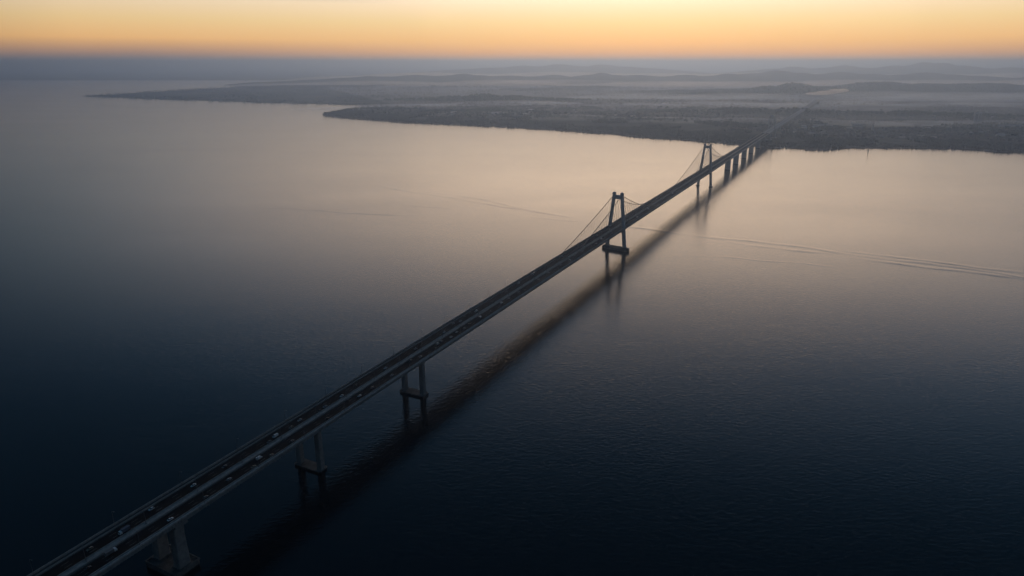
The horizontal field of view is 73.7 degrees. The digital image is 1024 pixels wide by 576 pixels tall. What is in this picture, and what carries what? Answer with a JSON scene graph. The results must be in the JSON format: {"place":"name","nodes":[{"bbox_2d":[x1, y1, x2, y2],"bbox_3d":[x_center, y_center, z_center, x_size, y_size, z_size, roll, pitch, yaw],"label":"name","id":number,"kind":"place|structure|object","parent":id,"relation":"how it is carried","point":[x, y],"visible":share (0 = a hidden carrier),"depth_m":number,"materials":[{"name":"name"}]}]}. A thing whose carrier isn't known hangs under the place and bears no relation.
{"place":"outdoors","nodes":[
{"label":"outdoors","id":0,"kind":"place"},
{"bbox_2d":[0,65,1023,575],"bbox_3d":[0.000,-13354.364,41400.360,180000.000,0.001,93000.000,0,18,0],"label":"water","id":1,"kind":"structure","parent":0,"point":[174,305],"depth_m":712.28,"materials":[{"name":"blue liquid"}]},
{"bbox_2d":[254,203,580,221],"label":"boat wake","id":2,"kind":"object","parent":1,"relation":"on","point":[318,210],"visible":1,"depth_m":1345.60,"materials":[{"name":"white liquid"}]},
{"bbox_2d":[27,99,819,575],"bbox_3d":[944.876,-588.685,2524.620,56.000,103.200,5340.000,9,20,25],"label":"suspension bridge","id":3,"kind":"structure","parent":1,"relation":"on","point":[183,505],"depth_m":487.66,"materials":[{"name":"concrete"}]},
{"bbox_2d":[104,547,116,556],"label":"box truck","id":4,"kind":"object","parent":3,"relation":"on","point":[109,551],"visible":1,"depth_m":355.80,"materials":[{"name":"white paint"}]},
{"bbox_2d":[118,525,130,534],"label":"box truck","id":5,"kind":"object","parent":3,"relation":"on","point":[124,529],"visible":1,"depth_m":372.61,"materials":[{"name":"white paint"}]},
{"bbox_2d":[368,183,744,241],"bbox_3d":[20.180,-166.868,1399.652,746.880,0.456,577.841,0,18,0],"label":"boat wake","id":6,"kind":"object","parent":1,"relation":"on","point":[501,205],"visible":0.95,"depth_m":1401.11,"materials":[{"name":"white liquid"}]},
{"bbox_2d":[677,254,842,268],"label":"boat wake","id":7,"kind":"object","parent":1,"relation":"on","point":[760,260],"visible":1,"depth_m":1018.50,"materials":[{"name":"white liquid"}]},
{"bbox_2d":[688,233,1023,279],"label":"boat wake","id":8,"kind":"object","parent":1,"relation":"on","point":[951,266],"visible":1,"depth_m":1018.65,"materials":[{"name":"white liquid"}]},
{"bbox_2d":[0,62,1023,151],"bbox_3d":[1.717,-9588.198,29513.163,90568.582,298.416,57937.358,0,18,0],"label":"land","id":9,"kind":"structure","parent":0,"point":[720,77],"depth_m":8667.49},
{"bbox_2d":[86,81,1023,132],"bbox_3d":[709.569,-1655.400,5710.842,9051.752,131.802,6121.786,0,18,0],"label":"inland woodland","id":10,"kind":"object","parent":9,"relation":"on","point":[674,91],"visible":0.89,"depth_m":5656.91,"materials":[{"name":"green plant"}]},
{"bbox_2d":[323,104,1023,151],"bbox_3d":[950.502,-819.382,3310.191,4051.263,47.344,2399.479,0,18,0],"label":"shore woodland","id":11,"kind":"object","parent":9,"relation":"on","point":[654,130],"visible":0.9,"depth_m":3044.18,"materials":[{"name":"green plant"}]},
{"bbox_2d":[334,95,1023,141],"bbox_3d":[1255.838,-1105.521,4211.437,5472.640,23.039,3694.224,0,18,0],"label":"town houses","id":12,"kind":"structure","parent":9,"relation":"on","point":[954,133],"depth_m":3939.27,"materials":[{"name":"grey"}]},
{"bbox_2d":[813,124,834,126],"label":"long shed","id":13,"kind":"structure","parent":9,"relation":"on","point":[817,125],"depth_m":3084.53,"materials":[{"name":"grey"}]},
{"bbox_2d":[973,112,978,121],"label":"tower block","id":14,"kind":"structure","parent":9,"relation":"on","point":[975,117],"depth_m":3296.74,"materials":[{"name":"grey glass"}]},
{"bbox_2d":[977,111,982,121],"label":"tower block","id":15,"kind":"structure","parent":9,"relation":"on","point":[979,116],"depth_m":3295.19,"materials":[{"name":"grey glass"}]},
{"bbox_2d":[997,124,1022,127],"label":"warehouse","id":16,"kind":"structure","parent":9,"relation":"on","point":[1000,125],"depth_m":3033.52,"materials":[{"name":"grey"}]},
{"bbox_2d":[0,0,1023,64],"label":"sky","id":17,"kind":"structure","parent":0,"point":[32,32],"materials":[{"name":"orange"}]}
]}

